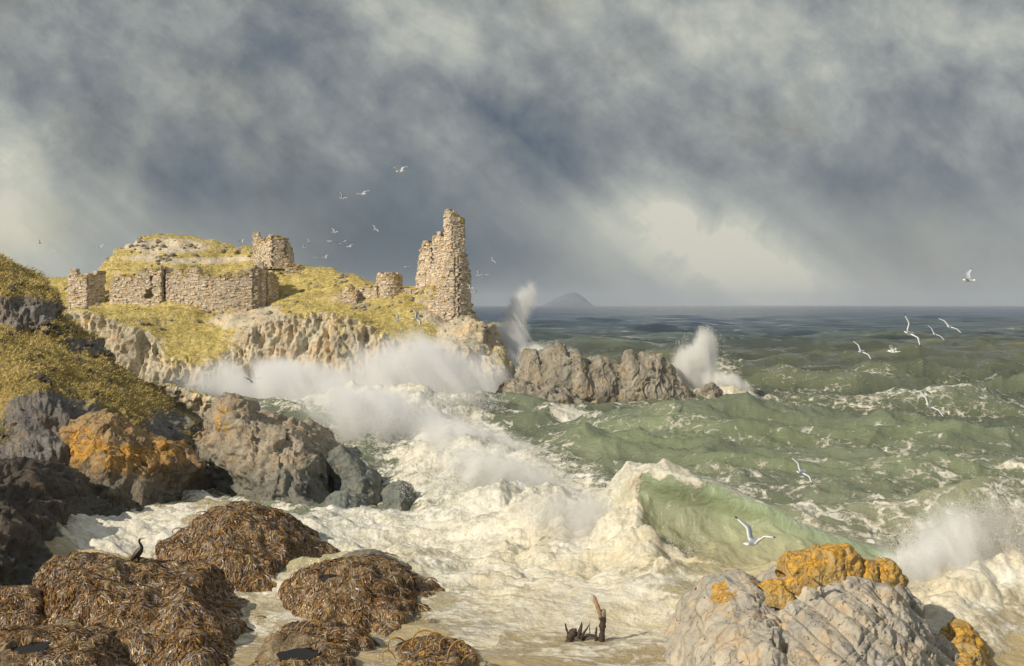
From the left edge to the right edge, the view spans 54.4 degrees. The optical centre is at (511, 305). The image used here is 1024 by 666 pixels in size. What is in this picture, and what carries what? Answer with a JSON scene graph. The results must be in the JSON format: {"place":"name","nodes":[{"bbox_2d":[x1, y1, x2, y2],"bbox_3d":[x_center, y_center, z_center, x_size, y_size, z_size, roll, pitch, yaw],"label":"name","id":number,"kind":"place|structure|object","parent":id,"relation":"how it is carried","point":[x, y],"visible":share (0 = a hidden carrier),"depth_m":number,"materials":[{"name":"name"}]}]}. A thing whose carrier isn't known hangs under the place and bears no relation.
{"place":"outdoors","nodes":[
{"label":"outdoors","id":0,"kind":"place"},
{"bbox_2d":[0,256,200,466],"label":"cliff","id":1,"kind":"structure","parent":0,"point":[42,418],"depth_m":52.21,"materials":[{"name":"grey stone"}]},
{"bbox_2d":[0,269,190,443],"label":"rubble","id":2,"kind":"object","parent":1,"relation":"on","point":[43,377],"visible":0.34,"depth_m":59.02,"materials":[{"name":"grey stone"}]},
{"bbox_2d":[0,253,201,452],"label":"grass","id":3,"kind":"structure","parent":1,"relation":"on","point":[56,363],"depth_m":58.35,"materials":[{"name":"green plant"}]},
{"bbox_2d":[144,381,215,429],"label":"rock ledge","id":4,"kind":"object","parent":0,"point":[194,403],"visible":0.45,"depth_m":66.14,"materials":[{"name":"grey stone"}]},
{"bbox_2d":[392,167,403,172],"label":"gull","id":5,"kind":"object","parent":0,"point":[400,170],"visible":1,"depth_m":52.65,"materials":[{"name":"white"}]},
{"bbox_2d":[412,308,421,326],"bbox_3d":[-5.558,0.709,58.559,0.548,1.106,0.648,0,0,18],"label":"gull","id":6,"kind":"object","parent":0,"point":[416,317],"visible":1,"depth_m":58.57,"materials":[{"name":"white"}]},
{"bbox_2d":[0,0,1023,305],"label":"sky","id":7,"kind":"structure","parent":0,"point":[604,152],"materials":[{"name":"grey"}]},
{"bbox_2d":[45,306,1023,665],"bbox_3d":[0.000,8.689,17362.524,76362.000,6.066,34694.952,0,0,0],"label":"sea","id":8,"kind":"structure","parent":0,"point":[877,448],"depth_m":47.95,"materials":[{"name":"liquid"}]},
{"bbox_2d":[0,584,49,628],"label":"weedy rock","id":9,"kind":"object","parent":8,"relation":"in","point":[22,605],"visible":0.31,"depth_m":28.08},
{"bbox_2d":[0,456,122,586],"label":"rock","id":10,"kind":"object","parent":8,"relation":"in","point":[33,511],"visible":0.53,"depth_m":35.30,"materials":[{"name":"grey stone"}]},
{"bbox_2d":[0,616,135,665],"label":"weedy rock","id":11,"kind":"object","parent":8,"relation":"in","point":[64,641],"visible":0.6,"depth_m":25.10,"materials":[{"name":"brown plant"}]},
{"bbox_2d":[58,408,215,512],"bbox_3d":[-18.930,7.353,48.019,8.222,4.697,9.616,0,0,0],"label":"boulder","id":12,"kind":"object","parent":8,"relation":"in","point":[121,461],"visible":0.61,"depth_m":45.74,"materials":[{"name":"orange stone"}]},
{"bbox_2d":[31,551,266,665],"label":"weedy rock","id":13,"kind":"object","parent":8,"relation":"in","point":[160,612],"visible":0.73,"depth_m":27.57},
{"bbox_2d":[130,537,146,564],"bbox_3d":[-11.445,7.498,30.407,0.524,0.824,0.320,0,0,-27],"label":"cormorant","id":14,"kind":"object","parent":13,"relation":"on","point":[138,552],"visible":0.9,"depth_m":30.34,"materials":[{"name":"black"}]},
{"bbox_2d":[155,500,339,592],"bbox_3d":[-9.290,8.372,34.821,6.724,2.706,9.047,0,0,0],"label":"weedy rock","id":15,"kind":"object","parent":8,"relation":"in","point":[247,546],"visible":0.71,"depth_m":33.32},
{"bbox_2d":[194,392,343,505],"bbox_3d":[-11.990,7.196,51.802,8.822,5.181,14.285,0,0,-16],"label":"boulder","id":16,"kind":"object","parent":8,"relation":"in","point":[249,449],"visible":0.79,"depth_m":49.35,"materials":[{"name":"grey stone"}]},
{"bbox_2d":[49,233,515,395],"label":"headland","id":17,"kind":"structure","parent":8,"relation":"in","point":[458,349],"depth_m":105.87,"materials":[{"name":"beige stone"}]},
{"bbox_2d":[67,269,105,308],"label":"ruined tower","id":18,"kind":"structure","parent":17,"relation":"on","point":[86,289],"depth_m":113.58,"materials":[{"name":"beige stone"}]},
{"bbox_2d":[109,266,167,305],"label":"ruined wall","id":19,"kind":"structure","parent":17,"relation":"on","point":[125,287],"depth_m":113.40,"materials":[{"name":"beige stone"}]},
{"bbox_2d":[164,265,252,312],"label":"ruined wall","id":20,"kind":"structure","parent":17,"relation":"on","point":[194,286],"depth_m":112.82,"materials":[{"name":"beige stone"}]},
{"bbox_2d":[244,261,279,308],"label":"ruined wall","id":21,"kind":"structure","parent":17,"relation":"on","point":[265,286],"depth_m":114.13,"materials":[{"name":"beige stone"}]},
{"bbox_2d":[252,232,294,268],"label":"ruined keep","id":22,"kind":"structure","parent":17,"relation":"on","point":[272,251],"depth_m":121.60,"materials":[{"name":"beige stone"}]},
{"bbox_2d":[63,233,489,331],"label":"rubble","id":23,"kind":"object","parent":17,"relation":"on","point":[269,312],"visible":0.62,"depth_m":114.65,"materials":[{"name":"grey stone"}]},
{"bbox_2d":[52,233,512,384],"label":"grass","id":24,"kind":"structure","parent":17,"relation":"on","point":[349,273],"depth_m":111.26,"materials":[{"name":"plant"}]},
{"bbox_2d":[284,258,303,274],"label":"ruined wall","id":25,"kind":"structure","parent":17,"relation":"on","point":[290,267],"depth_m":121.59,"materials":[{"name":"beige stone"}]},
{"bbox_2d":[339,284,377,303],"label":"ruined wall","id":26,"kind":"structure","parent":17,"relation":"on","point":[349,294],"depth_m":113.28,"materials":[{"name":"beige stone"}]},
{"bbox_2d":[376,272,402,297],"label":"ruined turret","id":27,"kind":"object","parent":17,"relation":"on","point":[390,284],"visible":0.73,"depth_m":113.31,"materials":[{"name":"beige stone"}]},
{"bbox_2d":[398,281,430,294],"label":"ruined wall","id":28,"kind":"structure","parent":17,"relation":"on","point":[411,291],"depth_m":113.04,"materials":[{"name":"beige stone"}]},
{"bbox_2d":[415,209,471,322],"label":"ruined tower","id":29,"kind":"structure","parent":17,"relation":"on","point":[443,263],"depth_m":110.67,"materials":[{"name":"beige stone"}]},
{"bbox_2d":[249,618,379,665],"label":"weedy rock","id":30,"kind":"object","parent":8,"relation":"in","point":[323,642],"visible":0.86,"depth_m":25.53,"materials":[{"name":"brown plant"}]},
{"bbox_2d":[323,488,370,508],"bbox_3d":[-7.272,8.911,43.939,2.269,1.578,5.182,0,0,0],"label":"boulder","id":31,"kind":"object","parent":8,"relation":"in","point":[346,498],"visible":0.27,"depth_m":43.36,"materials":[{"name":"grey stone"}]},
{"bbox_2d":[326,444,382,505],"bbox_3d":[-7.881,8.268,49.504,2.956,2.865,3.624,0,0,0],"label":"boulder","id":32,"kind":"object","parent":8,"relation":"in","point":[347,468],"visible":0.84,"depth_m":48.66,"materials":[{"name":"grey stone"}]},
{"bbox_2d":[278,553,444,636],"bbox_3d":[-4.118,8.950,30.848,6.508,2.661,7.164,0,0,0],"label":"weedy rock","id":33,"kind":"object","parent":8,"relation":"in","point":[379,594],"visible":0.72,"depth_m":29.45,"materials":[{"name":"brown plant"}]},
{"bbox_2d":[342,549,413,571],"bbox_3d":[-4.246,8.925,33.181,3.186,1.551,3.360,0,0,0],"label":"rock","id":34,"kind":"object","parent":8,"relation":"in","point":[357,553],"visible":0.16,"depth_m":33.20,"materials":[{"name":"grey stone"}]},
{"bbox_2d":[380,480,416,510],"bbox_3d":[-5.229,8.900,45.899,1.729,1.600,4.621,0,0,0],"label":"boulder","id":35,"kind":"object","parent":8,"relation":"on","point":[391,497],"visible":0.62,"depth_m":44.97,"materials":[{"name":"grey stone"}]},
{"bbox_2d":[307,371,507,446],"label":"spray drops","id":36,"kind":"object","parent":8,"relation":"on","point":[385,432],"visible":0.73,"depth_m":60.41,"materials":[{"name":"white liquid"}]},
{"bbox_2d":[382,629,478,665],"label":"weedy rock","id":37,"kind":"object","parent":8,"relation":"in","point":[433,649],"visible":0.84,"depth_m":24.78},
{"bbox_2d":[498,284,536,343],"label":"spray drops","id":38,"kind":"object","parent":8,"relation":"on","point":[523,297],"visible":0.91,"depth_m":115.98,"materials":[{"name":"white liquid"}]},
{"bbox_2d":[495,377,598,403],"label":"rock shelf","id":39,"kind":"object","parent":8,"relation":"in","point":[553,392],"visible":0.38,"depth_m":85.25,"materials":[{"name":"grey stone"}]},
{"bbox_2d":[394,443,715,557],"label":"spray drops","id":40,"kind":"object","parent":8,"relation":"on","point":[589,520],"visible":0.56,"depth_m":43.19,"materials":[{"name":"white liquid"}]},
{"bbox_2d":[542,292,593,305],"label":"island","id":41,"kind":"structure","parent":8,"relation":"on","point":[572,299],"depth_m":7917.23,"materials":[{"name":"grey stone"}]},
{"bbox_2d":[565,622,588,642],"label":"broken timber posts","id":42,"kind":"object","parent":8,"relation":"in","point":[572,633],"visible":0.98,"depth_m":27.14,"materials":[{"name":"brown wood"}]},
{"bbox_2d":[581,595,605,641],"bbox_3d":[2.230,8.611,27.203,0.698,1.392,0.256,0,0,0],"label":"timber post","id":43,"kind":"object","parent":8,"relation":"in","point":[602,619],"visible":1,"depth_m":27.14,"materials":[{"name":"brown wood"}]},
{"bbox_2d":[513,341,693,403],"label":"sea stack","id":44,"kind":"object","parent":8,"relation":"in","point":[633,376],"visible":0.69,"depth_m":88.18,"materials":[{"name":"grey stone"}]},
{"bbox_2d":[697,382,722,397],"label":"boulder","id":45,"kind":"object","parent":8,"relation":"in","point":[712,390],"visible":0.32,"depth_m":89.39,"materials":[{"name":"grey stone"}]},
{"bbox_2d":[673,325,749,391],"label":"spray drops","id":46,"kind":"object","parent":8,"relation":"on","point":[699,363],"visible":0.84,"depth_m":93.29,"materials":[{"name":"white liquid"}]},
{"bbox_2d":[663,543,959,665],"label":"boulder","id":47,"kind":"object","parent":8,"relation":"in","point":[835,604],"visible":1,"depth_m":23.36,"materials":[{"name":"grey stone"}]},
{"bbox_2d":[875,481,1023,595],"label":"spray drops","id":48,"kind":"object","parent":8,"relation":"on","point":[981,545],"visible":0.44,"depth_m":30.14,"materials":[{"name":"white liquid"}]},
{"bbox_2d":[939,617,990,665],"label":"boulder","id":49,"kind":"object","parent":8,"relation":"in","point":[967,641],"visible":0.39,"depth_m":25.18,"materials":[{"name":"stone"}]},
{"bbox_2d":[735,516,775,545],"bbox_3d":[5.346,5.009,21.850,0.598,0.601,0.901,0,0,-11],"label":"gull","id":50,"kind":"object","parent":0,"point":[753,541],"visible":1,"depth_m":22.01,"materials":[{"name":"white"}]},
{"bbox_2d":[791,457,811,483],"bbox_3d":[11.005,6.256,37.648,0.656,0.311,1.304,7,29,-45],"label":"gull","id":51,"kind":"object","parent":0,"point":[800,471],"visible":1,"depth_m":37.65,"materials":[{"name":"white"}]},
{"bbox_2d":[852,340,871,359],"bbox_3d":[16.887,2.175,47.922,0.656,0.311,1.304,0,34,-49],"label":"gull","id":52,"kind":"object","parent":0,"point":[861,350],"visible":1,"depth_m":47.92,"materials":[{"name":"white"}]},
{"bbox_2d":[888,344,900,352],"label":"gull","id":53,"kind":"object","parent":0,"point":[893,349],"visible":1,"depth_m":45.78,"materials":[{"name":"white"}]},
{"bbox_2d":[904,314,920,346],"bbox_3d":[13.660,0.845,33.975,0.530,1.103,0.665,0,0,22],"label":"gull","id":54,"kind":"object","parent":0,"point":[908,332],"visible":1,"depth_m":33.97,"materials":[{"name":"white"}]},
{"bbox_2d":[917,389,943,417],"bbox_3d":[14.336,3.402,34.017,0.656,0.311,1.304,23,17,-48],"label":"gull","id":55,"kind":"object","parent":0,"point":[929,406],"visible":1,"depth_m":33.98,"materials":[{"name":"white"}]},
{"bbox_2d":[938,318,961,333],"bbox_3d":[21.077,1.014,47.956,1.333,0.192,0.656,39,21,28],"label":"gull","id":56,"kind":"object","parent":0,"point":[948,326],"visible":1,"depth_m":47.90,"materials":[{"name":"white"}]},
{"bbox_2d":[963,268,974,281],"bbox_3d":[22.977,-1.424,50.174,0.656,0.507,1.074,0,34,38],"label":"gull","id":57,"kind":"object","parent":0,"point":[967,279],"visible":1,"depth_m":50.26,"materials":[{"name":"white"}]}
]}

